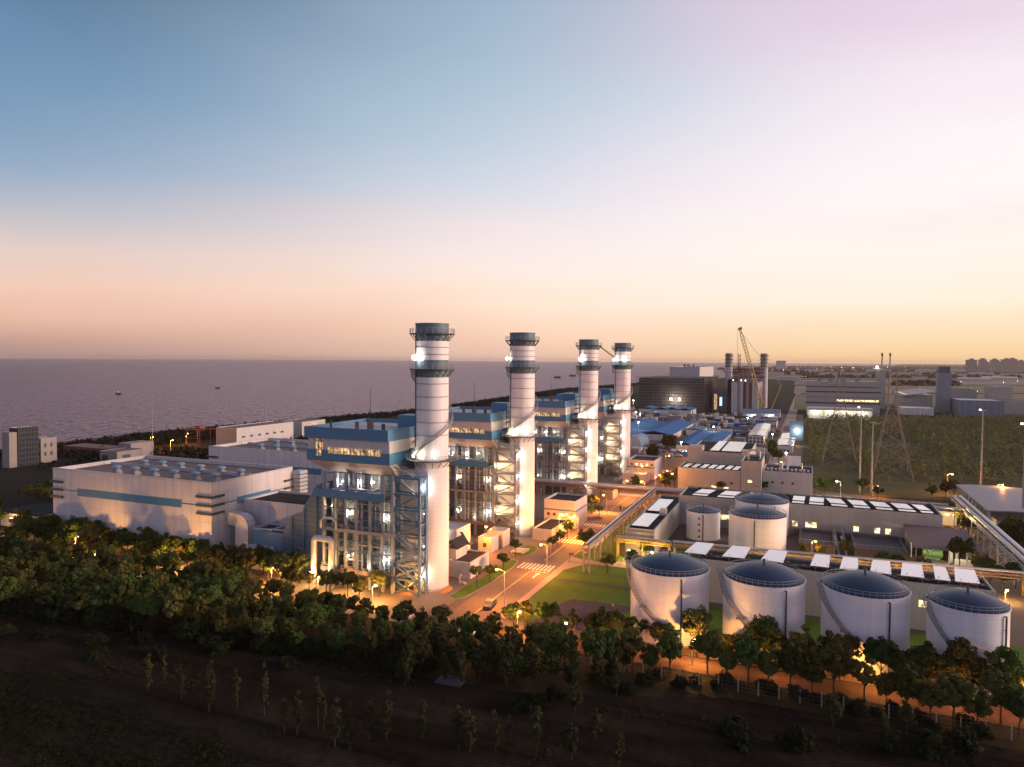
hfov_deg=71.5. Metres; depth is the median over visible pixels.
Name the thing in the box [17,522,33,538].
belt tree
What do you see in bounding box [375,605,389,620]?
belt tree
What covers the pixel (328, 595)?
belt tree
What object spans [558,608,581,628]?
roadside tree
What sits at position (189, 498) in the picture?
turbine hall
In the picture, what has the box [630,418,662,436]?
site shed
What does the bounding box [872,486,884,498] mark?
lit tree
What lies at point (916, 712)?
shrub
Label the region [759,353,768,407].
stack
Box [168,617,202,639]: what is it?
understorey shrub
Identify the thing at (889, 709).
fence
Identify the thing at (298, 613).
belt tree
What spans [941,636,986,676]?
roadside tree
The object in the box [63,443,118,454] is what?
long shed
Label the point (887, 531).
window
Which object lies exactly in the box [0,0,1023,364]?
sky
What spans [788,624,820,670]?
roadside tree
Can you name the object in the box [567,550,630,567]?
side road
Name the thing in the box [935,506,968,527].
pipe run
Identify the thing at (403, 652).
edge tree
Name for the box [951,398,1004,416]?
warehouse building
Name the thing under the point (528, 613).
roadside tree
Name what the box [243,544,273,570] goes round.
kiosk
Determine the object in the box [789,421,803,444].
billboard
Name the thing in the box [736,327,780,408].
crawler crane
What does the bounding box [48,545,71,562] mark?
belt tree
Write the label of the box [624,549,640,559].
yard tree
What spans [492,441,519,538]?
stair tower
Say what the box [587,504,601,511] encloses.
verge
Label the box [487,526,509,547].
cabin
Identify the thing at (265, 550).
belt tree
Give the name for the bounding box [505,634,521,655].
edge tree
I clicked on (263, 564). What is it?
belt tree
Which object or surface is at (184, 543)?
belt tree
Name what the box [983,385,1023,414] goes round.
building
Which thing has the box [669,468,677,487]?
road tree
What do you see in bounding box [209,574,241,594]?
belt tree
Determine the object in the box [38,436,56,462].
annexe office
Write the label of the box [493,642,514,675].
edge tree
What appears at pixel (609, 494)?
store
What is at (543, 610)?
roadside tree
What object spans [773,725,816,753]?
bush
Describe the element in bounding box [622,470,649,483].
store
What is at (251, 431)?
pump station
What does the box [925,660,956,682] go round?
roadside tree
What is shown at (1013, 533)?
yard tree
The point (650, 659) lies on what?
roadside tree
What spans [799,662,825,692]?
roadside tree
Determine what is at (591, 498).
verge tree
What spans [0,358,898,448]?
sea
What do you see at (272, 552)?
belt tree
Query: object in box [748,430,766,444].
cabin block
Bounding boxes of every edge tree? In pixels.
[370,633,377,663]
[394,657,412,685]
[397,644,414,670]
[400,645,417,668]
[430,623,444,661]
[435,624,444,656]
[440,652,449,684]
[447,640,462,661]
[450,651,468,686]
[465,638,473,661]
[469,646,489,680]
[480,632,492,671]
[487,635,509,673]
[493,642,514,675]
[497,656,514,686]
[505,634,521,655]
[526,643,539,676]
[528,642,541,687]
[562,662,576,684]
[568,641,581,686]
[570,640,579,669]
[602,627,618,662]
[610,656,620,696]
[619,638,636,672]
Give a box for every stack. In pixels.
[406,323,457,592]
[502,332,540,536]
[573,339,602,495]
[609,343,634,474]
[724,353,733,388]
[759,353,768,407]
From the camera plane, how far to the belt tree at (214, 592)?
137.80 m
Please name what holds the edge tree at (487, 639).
on the ground at (12, 480)
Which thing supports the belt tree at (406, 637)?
on the ground at (12, 480)
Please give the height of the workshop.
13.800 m
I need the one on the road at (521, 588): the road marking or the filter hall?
the road marking
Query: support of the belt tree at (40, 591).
on the ground at (12, 480)
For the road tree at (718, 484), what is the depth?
281.05 m
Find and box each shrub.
[48,593,82,622]
[125,612,149,635]
[168,615,208,642]
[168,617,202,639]
[171,615,189,626]
[222,630,231,644]
[249,626,282,651]
[279,628,309,655]
[585,672,602,682]
[604,662,614,675]
[604,676,620,690]
[617,681,635,694]
[634,669,652,685]
[651,668,662,678]
[669,675,688,689]
[688,674,700,683]
[709,678,721,689]
[715,670,735,684]
[754,678,769,689]
[761,679,781,695]
[798,688,808,696]
[809,692,824,703]
[834,691,850,702]
[844,701,860,716]
[869,705,881,716]
[884,698,899,715]
[908,705,926,724]
[920,716,941,733]
[955,712,975,725]
[969,719,995,739]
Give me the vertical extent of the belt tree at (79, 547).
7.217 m
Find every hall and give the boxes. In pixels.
[50,455,307,554]
[206,438,332,492]
[285,418,324,438]
[670,364,713,375]
[679,486,942,546]
[685,542,995,630]
[807,406,872,419]
[956,484,1023,538]
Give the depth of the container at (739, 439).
438.81 m
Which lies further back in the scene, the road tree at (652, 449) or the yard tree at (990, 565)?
the road tree at (652, 449)
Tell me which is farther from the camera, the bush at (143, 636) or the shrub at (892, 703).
the bush at (143, 636)
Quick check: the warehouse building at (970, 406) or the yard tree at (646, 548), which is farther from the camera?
the warehouse building at (970, 406)
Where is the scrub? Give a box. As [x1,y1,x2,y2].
[38,424,307,468]
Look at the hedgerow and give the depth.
2844.61 m
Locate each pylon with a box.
[817,369,865,466]
[866,370,921,481]
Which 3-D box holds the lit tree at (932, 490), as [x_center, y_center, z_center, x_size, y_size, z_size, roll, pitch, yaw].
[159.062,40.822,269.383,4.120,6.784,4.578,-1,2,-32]
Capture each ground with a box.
[0,364,1023,729]
[29,409,1023,705]
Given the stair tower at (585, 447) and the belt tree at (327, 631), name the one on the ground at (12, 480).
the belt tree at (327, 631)
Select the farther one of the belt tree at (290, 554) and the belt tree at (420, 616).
the belt tree at (290, 554)
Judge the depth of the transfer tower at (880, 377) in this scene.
805.38 m
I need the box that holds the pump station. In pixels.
[216,421,292,444]
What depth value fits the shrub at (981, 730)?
98.24 m
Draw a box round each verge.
[431,634,1023,750]
[447,559,518,599]
[511,545,537,555]
[572,551,590,559]
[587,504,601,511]
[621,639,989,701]
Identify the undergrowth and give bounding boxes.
[0,661,275,766]
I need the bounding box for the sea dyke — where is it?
[0,383,635,450]
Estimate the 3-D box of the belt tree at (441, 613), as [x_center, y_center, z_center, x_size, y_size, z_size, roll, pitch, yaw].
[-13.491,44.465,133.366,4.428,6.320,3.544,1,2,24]
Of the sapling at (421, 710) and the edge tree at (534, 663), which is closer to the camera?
the sapling at (421, 710)
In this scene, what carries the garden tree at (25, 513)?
on the ground at (12, 480)
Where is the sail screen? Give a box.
[787,456,800,465]
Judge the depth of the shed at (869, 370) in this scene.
3500.13 m
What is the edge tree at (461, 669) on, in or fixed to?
on the bare field at (676, 741)
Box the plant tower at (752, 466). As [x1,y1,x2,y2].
[741,449,764,490]
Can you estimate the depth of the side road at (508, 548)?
195.69 m
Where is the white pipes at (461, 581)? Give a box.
[459,574,466,584]
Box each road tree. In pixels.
[630,475,640,484]
[645,443,659,455]
[659,472,673,487]
[661,434,677,452]
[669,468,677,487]
[716,482,725,487]
[762,481,768,487]
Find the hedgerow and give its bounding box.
[717,366,1023,385]
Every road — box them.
[29,416,733,634]
[470,538,542,557]
[492,626,1023,728]
[534,508,589,517]
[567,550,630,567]
[768,393,799,464]
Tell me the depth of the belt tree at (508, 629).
127.19 m
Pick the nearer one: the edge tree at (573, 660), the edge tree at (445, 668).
the edge tree at (573, 660)
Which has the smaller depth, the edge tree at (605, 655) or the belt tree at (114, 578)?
the edge tree at (605, 655)
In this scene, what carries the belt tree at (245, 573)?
on the ground at (12, 480)
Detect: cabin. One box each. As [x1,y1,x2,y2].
[478,533,498,552]
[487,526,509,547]
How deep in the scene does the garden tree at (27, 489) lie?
250.35 m
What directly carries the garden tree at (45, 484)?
on the ground at (12, 480)
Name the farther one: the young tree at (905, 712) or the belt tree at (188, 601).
the belt tree at (188, 601)
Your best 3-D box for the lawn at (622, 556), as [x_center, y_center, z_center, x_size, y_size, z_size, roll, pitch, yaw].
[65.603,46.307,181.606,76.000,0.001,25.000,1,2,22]
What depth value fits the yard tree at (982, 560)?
169.48 m
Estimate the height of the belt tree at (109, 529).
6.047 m
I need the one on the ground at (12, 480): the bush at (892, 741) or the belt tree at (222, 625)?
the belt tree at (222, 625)
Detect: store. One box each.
[100,440,153,460]
[449,549,488,578]
[532,517,568,540]
[593,488,617,498]
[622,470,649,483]
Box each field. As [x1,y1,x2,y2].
[0,615,1023,766]
[733,375,816,378]
[794,380,915,384]
[794,386,935,392]
[794,394,935,408]
[822,375,930,378]
[951,386,1023,392]
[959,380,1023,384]
[977,394,1023,398]
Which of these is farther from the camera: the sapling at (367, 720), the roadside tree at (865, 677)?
the roadside tree at (865, 677)
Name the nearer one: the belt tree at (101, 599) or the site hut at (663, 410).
the belt tree at (101, 599)
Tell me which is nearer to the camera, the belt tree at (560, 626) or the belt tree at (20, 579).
the belt tree at (560, 626)
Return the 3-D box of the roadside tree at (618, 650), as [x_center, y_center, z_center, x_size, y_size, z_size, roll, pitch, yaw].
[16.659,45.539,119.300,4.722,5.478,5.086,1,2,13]
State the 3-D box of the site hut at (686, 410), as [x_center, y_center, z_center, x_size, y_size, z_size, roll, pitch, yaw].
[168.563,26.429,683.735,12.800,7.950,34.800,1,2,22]
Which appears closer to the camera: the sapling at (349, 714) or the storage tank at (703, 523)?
the sapling at (349, 714)
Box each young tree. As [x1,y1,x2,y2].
[377,629,392,650]
[414,631,430,673]
[449,647,468,675]
[508,644,518,656]
[547,652,562,682]
[565,684,583,711]
[587,707,602,737]
[591,656,604,676]
[787,683,801,707]
[821,692,843,726]
[853,697,869,723]
[897,700,918,733]
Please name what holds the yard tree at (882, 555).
on the lawn at (622, 556)
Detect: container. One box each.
[630,447,640,453]
[654,412,660,416]
[667,415,682,420]
[678,450,687,456]
[687,414,700,418]
[711,421,719,425]
[714,428,731,435]
[734,416,747,418]
[734,423,746,426]
[735,437,744,441]
[739,425,754,429]
[741,418,753,421]
[756,447,763,453]
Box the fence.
[590,656,1023,740]
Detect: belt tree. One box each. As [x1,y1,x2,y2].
[0,528,24,541]
[0,539,8,551]
[0,548,7,557]
[0,556,17,574]
[0,564,17,585]
[0,576,25,601]
[3,526,16,534]
[4,547,33,560]
[6,544,26,555]
[7,534,24,548]
[10,516,36,530]
[15,538,30,553]
[15,568,34,598]
[15,580,39,599]
[16,553,31,569]
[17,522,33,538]
[17,532,34,546]
[17,575,26,599]
[19,559,39,573]
[29,540,47,551]
[32,549,41,557]
[32,550,50,580]
[33,515,55,536]
[34,560,53,579]
[34,583,60,598]
[35,584,65,608]
[37,551,50,563]
[38,561,61,579]
[38,570,60,586]
[40,542,68,554]
[41,531,63,543]
[45,514,62,526]
[47,567,76,589]
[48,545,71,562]
[54,551,71,564]
[58,518,81,550]
[59,557,76,569]
[60,565,79,581]
[65,584,79,598]
[69,515,87,542]
[69,542,87,556]
[69,565,95,599]
[70,518,90,542]
[70,559,95,581]
[70,591,94,613]
[75,549,100,564]
[76,522,100,551]
[76,583,105,607]
[78,557,98,568]
[89,585,117,622]
[90,519,107,538]
[90,565,115,581]
[93,569,112,604]
[96,529,114,543]
[96,543,116,558]
[96,581,119,610]
[98,554,117,568]
[99,527,113,537]
[99,553,117,565]
[108,569,118,579]
[112,527,129,535]
[112,533,126,557]
[112,574,125,584]
[113,530,135,555]
[115,557,133,568]
[115,560,143,577]
[116,572,140,579]
[116,579,140,608]
[117,553,134,563]
[119,573,136,588]
[125,547,145,565]
[125,589,155,608]
[133,541,151,555]
[133,575,160,597]
[134,526,158,540]
[134,594,162,623]
[135,532,153,543]
[137,569,158,581]
[141,563,155,575]
[142,555,157,571]
[145,540,156,559]
[145,566,160,575]
[150,545,166,568]
[151,532,182,549]
[153,549,181,573]
[155,574,170,590]
[157,583,181,622]
[159,573,177,584]
[162,587,191,618]
[165,568,175,575]
[166,574,180,583]
[171,579,196,600]
[173,546,188,562]
[176,564,190,576]
[178,549,196,565]
[180,537,194,560]
[185,558,210,575]
[185,593,195,604]
[187,573,210,590]
[188,538,209,561]
[189,584,225,622]
[190,593,213,618]
[195,546,212,561]
[199,579,217,590]
[202,559,228,578]
[208,542,224,558]
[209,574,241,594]
[209,606,227,634]
[214,545,231,567]
[215,614,233,639]
[219,597,238,616]
[222,553,243,569]
[222,571,244,592]
[224,591,236,617]
[227,545,243,555]
[228,566,250,579]
[228,589,255,607]
[230,600,249,619]
[235,547,264,571]
[235,614,250,628]
[236,576,263,594]
[240,543,251,568]
[247,576,263,595]
[247,601,263,622]
[247,615,277,635]
[253,597,280,618]
[256,544,273,574]
[258,554,274,579]
[258,589,270,600]
[263,578,281,594]
[266,550,282,576]
[271,552,292,582]
[272,595,294,609]
[273,613,284,639]
[276,599,294,618]
[277,580,295,592]
[277,616,301,634]
[278,585,293,597]
[280,566,299,581]
[287,551,298,567]
[287,630,306,645]
[289,548,310,582]
[293,591,305,619]
[293,604,310,631]
[298,568,316,588]
[301,602,328,636]
[302,588,317,595]
[302,589,324,605]
[318,603,334,624]
[319,569,340,592]
[320,623,341,639]
[321,591,333,605]
[326,630,345,648]
[327,593,346,613]
[331,611,347,626]
[340,569,357,596]
[345,594,369,612]
[345,622,363,644]
[350,608,368,625]
[352,575,367,597]
[357,599,374,627]
[357,631,378,655]
[368,569,387,596]
[371,612,384,641]
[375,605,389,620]
[375,619,391,642]
[390,602,408,621]
[392,619,414,634]
[392,631,411,647]
[400,600,416,619]
[405,617,422,641]
[410,630,431,650]
[415,607,428,632]
[420,614,437,632]
[422,621,446,655]
[431,604,452,624]
[438,636,452,664]
[442,621,460,639]
[450,613,467,630]
[455,625,472,638]
[455,632,476,659]
[460,644,470,657]
[461,611,479,636]
[474,619,492,643]
[485,611,502,635]
[503,624,522,636]
[508,654,525,681]
[513,632,526,647]
[521,622,541,642]
[521,640,536,663]
[538,638,562,662]
[538,652,549,682]
[541,619,567,635]
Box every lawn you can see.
[507,564,630,635]
[586,512,640,561]
[615,544,930,571]
[709,606,1023,687]
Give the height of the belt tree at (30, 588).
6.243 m
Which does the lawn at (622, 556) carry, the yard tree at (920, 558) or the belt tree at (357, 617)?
the yard tree at (920, 558)
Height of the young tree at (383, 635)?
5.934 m
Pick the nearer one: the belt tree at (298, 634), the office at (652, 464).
the belt tree at (298, 634)
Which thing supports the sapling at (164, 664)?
on the bare field at (676, 741)
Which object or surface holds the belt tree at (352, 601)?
on the ground at (12, 480)
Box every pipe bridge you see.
[534,478,683,503]
[615,535,671,556]
[672,540,1023,595]
[951,495,1023,584]
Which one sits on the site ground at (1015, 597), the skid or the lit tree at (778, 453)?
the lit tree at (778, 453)
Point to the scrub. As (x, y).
(161, 438)
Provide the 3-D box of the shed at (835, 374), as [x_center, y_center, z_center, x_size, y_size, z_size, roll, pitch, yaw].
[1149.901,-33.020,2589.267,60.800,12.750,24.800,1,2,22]
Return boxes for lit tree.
[767,439,777,460]
[770,449,783,464]
[813,476,824,492]
[818,479,833,493]
[830,478,842,492]
[854,478,870,494]
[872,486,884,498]
[924,482,936,499]
[938,479,952,498]
[945,479,962,494]
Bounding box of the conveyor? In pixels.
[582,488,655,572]
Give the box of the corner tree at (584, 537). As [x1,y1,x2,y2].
[576,528,597,553]
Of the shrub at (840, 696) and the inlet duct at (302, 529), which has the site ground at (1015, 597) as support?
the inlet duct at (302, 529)
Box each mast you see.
[152,422,152,455]
[858,407,861,491]
[870,421,885,491]
[979,409,986,484]
[1021,423,1023,519]
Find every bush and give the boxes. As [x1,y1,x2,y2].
[0,623,18,635]
[29,626,60,642]
[79,632,109,646]
[86,650,104,661]
[93,645,108,653]
[132,630,155,644]
[147,643,166,660]
[196,633,223,653]
[208,642,229,657]
[272,655,299,670]
[508,695,530,712]
[526,691,545,712]
[543,684,565,701]
[716,713,755,741]
[724,725,752,754]
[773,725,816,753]
[877,729,903,754]
[910,725,954,760]
[940,719,983,757]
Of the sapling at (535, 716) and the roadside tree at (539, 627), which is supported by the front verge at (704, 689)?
the roadside tree at (539, 627)
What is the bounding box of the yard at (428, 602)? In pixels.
[2,452,665,611]
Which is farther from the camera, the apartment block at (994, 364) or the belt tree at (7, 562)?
the apartment block at (994, 364)
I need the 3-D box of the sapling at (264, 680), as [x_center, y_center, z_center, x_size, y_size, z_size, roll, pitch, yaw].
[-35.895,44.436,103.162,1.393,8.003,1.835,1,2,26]
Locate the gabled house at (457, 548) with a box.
[449,535,468,559]
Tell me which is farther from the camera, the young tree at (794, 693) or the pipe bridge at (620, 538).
the pipe bridge at (620, 538)
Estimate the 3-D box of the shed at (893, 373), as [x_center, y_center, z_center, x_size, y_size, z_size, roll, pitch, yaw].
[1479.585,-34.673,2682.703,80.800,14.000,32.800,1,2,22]
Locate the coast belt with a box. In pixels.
[0,383,638,456]
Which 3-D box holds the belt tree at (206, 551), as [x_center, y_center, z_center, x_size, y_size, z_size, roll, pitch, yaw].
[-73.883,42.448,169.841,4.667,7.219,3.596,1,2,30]
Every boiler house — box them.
[304,388,415,593]
[448,381,509,534]
[534,393,579,493]
[556,388,614,474]
[727,366,764,413]
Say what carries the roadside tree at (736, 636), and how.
on the site ground at (1015, 597)
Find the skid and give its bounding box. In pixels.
[510,548,528,554]
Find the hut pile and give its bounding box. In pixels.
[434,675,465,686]
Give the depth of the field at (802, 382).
1861.97 m
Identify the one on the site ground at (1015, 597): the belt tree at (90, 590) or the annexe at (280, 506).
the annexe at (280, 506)
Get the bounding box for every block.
[253,521,286,552]
[712,389,726,411]
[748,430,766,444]
[752,423,770,436]
[764,418,777,427]
[777,439,793,453]
[780,433,794,446]
[783,426,789,432]
[935,366,951,412]
[951,388,976,397]
[965,358,976,372]
[978,358,986,371]
[990,358,998,372]
[999,361,1001,373]
[1000,358,1011,373]
[1010,358,1017,372]
[1017,360,1023,372]
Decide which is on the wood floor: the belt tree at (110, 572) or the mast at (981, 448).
the mast at (981, 448)
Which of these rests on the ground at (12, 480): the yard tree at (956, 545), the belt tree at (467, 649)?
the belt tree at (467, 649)
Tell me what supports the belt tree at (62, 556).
on the ground at (12, 480)
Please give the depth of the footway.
173.68 m
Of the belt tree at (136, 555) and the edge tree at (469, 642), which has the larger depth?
the belt tree at (136, 555)
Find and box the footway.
[501,509,637,618]
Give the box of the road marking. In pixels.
[408,493,641,633]
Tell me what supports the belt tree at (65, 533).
on the site ground at (1015, 597)
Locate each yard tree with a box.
[599,552,617,572]
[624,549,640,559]
[639,542,654,554]
[796,542,807,551]
[812,545,826,553]
[839,539,852,552]
[874,551,892,559]
[891,554,907,566]
[914,555,931,565]
[946,536,976,565]
[947,500,962,510]
[955,507,969,528]
[959,516,975,532]
[970,551,995,567]
[974,560,996,584]
[991,565,1014,592]
[1001,515,1023,532]
[1004,519,1023,545]
[1004,561,1023,588]
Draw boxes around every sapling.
[142,654,153,689]
[161,655,166,682]
[177,666,185,699]
[202,659,215,711]
[232,668,240,706]
[258,662,269,714]
[278,696,288,732]
[292,689,302,734]
[312,676,322,726]
[320,693,327,730]
[328,697,341,747]
[343,702,352,737]
[360,697,374,738]
[381,689,392,740]
[415,700,426,737]
[451,704,463,748]
[463,709,475,751]
[489,709,503,752]
[505,714,513,751]
[528,705,541,757]
[565,722,578,760]
[612,730,624,766]
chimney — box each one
[881,353,882,369]
[888,353,890,402]
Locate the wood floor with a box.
[802,420,1023,500]
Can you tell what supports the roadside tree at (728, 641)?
on the site ground at (1015, 597)
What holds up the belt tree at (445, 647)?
on the ground at (12, 480)
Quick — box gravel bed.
[534,599,630,630]
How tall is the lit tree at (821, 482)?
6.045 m
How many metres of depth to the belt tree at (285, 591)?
145.61 m
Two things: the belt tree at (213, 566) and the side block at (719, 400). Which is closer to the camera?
the belt tree at (213, 566)
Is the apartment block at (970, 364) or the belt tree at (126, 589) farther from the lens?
the apartment block at (970, 364)
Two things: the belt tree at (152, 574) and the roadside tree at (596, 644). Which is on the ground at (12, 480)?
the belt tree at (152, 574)
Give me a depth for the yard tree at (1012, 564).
163.19 m
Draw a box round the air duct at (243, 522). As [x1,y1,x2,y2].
[226,510,254,549]
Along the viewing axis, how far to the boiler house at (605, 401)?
325.71 m
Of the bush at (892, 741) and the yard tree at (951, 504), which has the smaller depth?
the bush at (892, 741)
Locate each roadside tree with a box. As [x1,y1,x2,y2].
[501,601,526,625]
[516,600,532,627]
[532,621,558,653]
[533,601,560,619]
[549,629,577,673]
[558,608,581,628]
[580,625,616,656]
[582,612,601,633]
[595,605,625,631]
[606,636,623,662]
[619,626,644,673]
[623,616,648,636]
[640,643,659,673]
[647,623,664,641]
[651,621,677,638]
[656,623,683,676]
[681,604,712,655]
[688,629,724,673]
[718,645,737,674]
[720,633,735,652]
[731,632,755,641]
[734,630,767,684]
[743,613,784,650]
[753,648,779,682]
[772,634,797,655]
[772,638,808,683]
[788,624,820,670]
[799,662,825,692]
[802,645,821,660]
[809,643,861,693]
[817,629,862,678]
[851,658,880,698]
[862,635,908,672]
[874,672,895,706]
[887,649,916,670]
[888,660,927,700]
[899,640,948,682]
[916,682,946,718]
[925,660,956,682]
[930,670,979,727]
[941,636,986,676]
[963,682,993,720]
[966,666,992,688]
[979,668,1023,725]
[981,645,1023,685]
[1000,687,1023,735]
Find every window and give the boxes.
[102,455,107,460]
[315,438,322,455]
[714,394,716,409]
[811,522,816,527]
[837,399,878,401]
[853,526,858,531]
[874,528,879,532]
[885,529,890,533]
[919,600,926,606]
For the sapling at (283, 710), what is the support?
on the bare field at (676, 741)
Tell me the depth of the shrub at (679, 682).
112.74 m
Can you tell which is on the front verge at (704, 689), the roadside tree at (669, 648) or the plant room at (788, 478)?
the roadside tree at (669, 648)
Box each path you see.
[553,578,630,589]
[564,570,630,578]
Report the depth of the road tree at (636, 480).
283.84 m
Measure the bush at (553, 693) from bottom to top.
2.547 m
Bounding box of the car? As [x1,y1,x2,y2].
[483,598,496,609]
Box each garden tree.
[0,507,9,519]
[8,507,33,522]
[17,483,43,503]
[30,487,52,502]
[34,479,52,487]
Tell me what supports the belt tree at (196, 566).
on the ground at (12, 480)
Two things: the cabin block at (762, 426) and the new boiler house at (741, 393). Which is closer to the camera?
the cabin block at (762, 426)
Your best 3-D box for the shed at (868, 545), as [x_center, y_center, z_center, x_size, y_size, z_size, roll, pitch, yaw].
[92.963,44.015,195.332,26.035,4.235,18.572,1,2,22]
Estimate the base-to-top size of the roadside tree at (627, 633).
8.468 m
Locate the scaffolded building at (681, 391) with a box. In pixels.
[636,375,718,412]
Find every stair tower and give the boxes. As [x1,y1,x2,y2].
[391,463,426,597]
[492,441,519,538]
[566,420,587,494]
[604,411,621,475]
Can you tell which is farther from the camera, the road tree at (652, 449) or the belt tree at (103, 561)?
the road tree at (652, 449)
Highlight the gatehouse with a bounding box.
[1,502,52,526]
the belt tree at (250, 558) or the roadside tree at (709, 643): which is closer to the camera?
the roadside tree at (709, 643)
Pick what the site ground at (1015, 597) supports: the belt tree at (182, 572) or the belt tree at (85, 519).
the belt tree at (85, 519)
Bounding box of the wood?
[804,412,1023,483]
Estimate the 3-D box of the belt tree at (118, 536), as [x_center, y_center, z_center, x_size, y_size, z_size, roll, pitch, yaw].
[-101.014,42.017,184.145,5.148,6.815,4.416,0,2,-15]
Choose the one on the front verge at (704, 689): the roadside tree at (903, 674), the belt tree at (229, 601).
the roadside tree at (903, 674)
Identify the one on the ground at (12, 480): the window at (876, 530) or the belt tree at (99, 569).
the belt tree at (99, 569)
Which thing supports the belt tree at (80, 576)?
on the ground at (12, 480)
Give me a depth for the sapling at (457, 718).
93.65 m
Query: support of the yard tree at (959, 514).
on the site ground at (1015, 597)
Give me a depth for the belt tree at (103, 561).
165.59 m
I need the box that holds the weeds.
[0,617,1009,766]
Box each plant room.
[678,461,740,489]
[763,460,812,494]
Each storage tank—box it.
[625,550,709,647]
[685,503,720,541]
[716,559,806,660]
[728,504,786,554]
[735,491,789,536]
[814,568,911,675]
[918,585,1011,696]
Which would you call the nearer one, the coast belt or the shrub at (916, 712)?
the shrub at (916, 712)
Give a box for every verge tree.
[469,565,482,584]
[483,564,498,581]
[496,552,510,572]
[509,539,521,558]
[546,535,558,543]
[555,529,566,545]
[561,519,573,538]
[587,494,598,512]
[593,506,603,513]
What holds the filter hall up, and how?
on the site ground at (1015, 597)
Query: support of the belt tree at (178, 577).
on the ground at (12, 480)
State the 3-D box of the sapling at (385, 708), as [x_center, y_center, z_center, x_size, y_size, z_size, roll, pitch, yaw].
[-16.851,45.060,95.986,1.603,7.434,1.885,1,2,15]
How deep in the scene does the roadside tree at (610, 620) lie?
130.24 m
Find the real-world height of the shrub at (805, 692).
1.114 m
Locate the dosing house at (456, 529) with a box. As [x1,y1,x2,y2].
[449,521,472,548]
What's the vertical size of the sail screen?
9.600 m
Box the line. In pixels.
[475,497,627,612]
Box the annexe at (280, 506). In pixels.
[243,490,311,528]
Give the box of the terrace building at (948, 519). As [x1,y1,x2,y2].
[911,501,956,525]
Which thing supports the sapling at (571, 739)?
on the bare field at (676, 741)
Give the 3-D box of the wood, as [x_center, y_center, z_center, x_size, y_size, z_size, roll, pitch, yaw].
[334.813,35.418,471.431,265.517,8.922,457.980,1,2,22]
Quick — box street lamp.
[495,568,504,606]
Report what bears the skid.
on the verge at (532, 549)
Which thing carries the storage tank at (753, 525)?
on the site ground at (1015, 597)
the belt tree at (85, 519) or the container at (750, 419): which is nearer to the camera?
the belt tree at (85, 519)
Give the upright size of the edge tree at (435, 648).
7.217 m
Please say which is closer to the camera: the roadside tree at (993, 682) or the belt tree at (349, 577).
the roadside tree at (993, 682)
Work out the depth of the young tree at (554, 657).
114.23 m
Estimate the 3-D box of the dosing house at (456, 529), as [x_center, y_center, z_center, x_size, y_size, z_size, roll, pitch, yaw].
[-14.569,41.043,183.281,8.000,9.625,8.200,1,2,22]
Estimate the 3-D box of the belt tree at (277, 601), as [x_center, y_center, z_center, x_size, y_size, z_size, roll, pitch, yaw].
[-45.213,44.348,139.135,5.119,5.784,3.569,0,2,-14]
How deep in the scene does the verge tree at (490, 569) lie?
165.19 m
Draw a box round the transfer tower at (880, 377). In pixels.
[865,366,900,407]
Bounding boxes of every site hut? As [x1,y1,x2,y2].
[638,405,658,414]
[654,405,672,413]
[667,406,683,414]
[678,406,696,415]
[686,425,706,434]
[742,409,762,417]
[762,409,780,417]
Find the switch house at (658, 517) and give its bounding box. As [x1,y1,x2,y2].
[625,495,679,555]
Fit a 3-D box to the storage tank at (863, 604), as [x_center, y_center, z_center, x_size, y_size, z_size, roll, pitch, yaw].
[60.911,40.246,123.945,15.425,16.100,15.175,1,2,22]
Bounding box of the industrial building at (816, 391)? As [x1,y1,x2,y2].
[805,378,880,414]
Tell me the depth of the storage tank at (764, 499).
211.77 m
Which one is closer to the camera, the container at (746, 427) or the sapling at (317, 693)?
the sapling at (317, 693)
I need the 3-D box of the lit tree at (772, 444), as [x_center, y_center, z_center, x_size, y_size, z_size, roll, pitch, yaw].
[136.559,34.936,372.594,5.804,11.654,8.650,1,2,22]
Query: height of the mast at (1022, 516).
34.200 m
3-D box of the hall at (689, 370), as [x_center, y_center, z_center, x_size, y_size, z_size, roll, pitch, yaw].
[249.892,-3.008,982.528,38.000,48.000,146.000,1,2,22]
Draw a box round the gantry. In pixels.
[181,425,215,446]
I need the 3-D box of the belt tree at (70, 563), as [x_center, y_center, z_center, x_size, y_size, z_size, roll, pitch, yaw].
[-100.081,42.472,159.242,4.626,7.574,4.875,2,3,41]
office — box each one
[2,426,38,467]
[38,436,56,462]
[544,492,586,528]
[627,455,661,479]
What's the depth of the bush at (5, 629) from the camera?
132.43 m
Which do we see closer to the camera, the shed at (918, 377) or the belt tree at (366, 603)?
the belt tree at (366, 603)
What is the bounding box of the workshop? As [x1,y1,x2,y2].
[687,440,755,464]
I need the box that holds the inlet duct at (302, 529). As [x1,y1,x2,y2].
[282,480,340,573]
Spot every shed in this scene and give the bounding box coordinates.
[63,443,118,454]
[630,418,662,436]
[637,420,692,440]
[676,430,712,450]
[703,430,731,440]
[768,372,782,375]
[776,361,785,368]
[778,376,800,380]
[799,528,907,563]
[805,369,824,372]
[819,373,836,375]
[840,372,865,374]
[866,369,891,372]
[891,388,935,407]
[892,372,916,375]
[898,406,933,415]
[903,524,984,566]
[912,376,927,379]
[915,369,935,372]
[931,378,958,381]
[950,369,964,371]
[957,377,990,381]
[968,372,993,375]
[980,376,1017,380]
[1004,373,1023,377]
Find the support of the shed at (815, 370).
on the ground at (12, 480)
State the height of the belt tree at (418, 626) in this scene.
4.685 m
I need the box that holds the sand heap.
[438,586,452,593]
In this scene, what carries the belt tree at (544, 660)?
on the ground at (12, 480)
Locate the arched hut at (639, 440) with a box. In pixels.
[630,433,648,446]

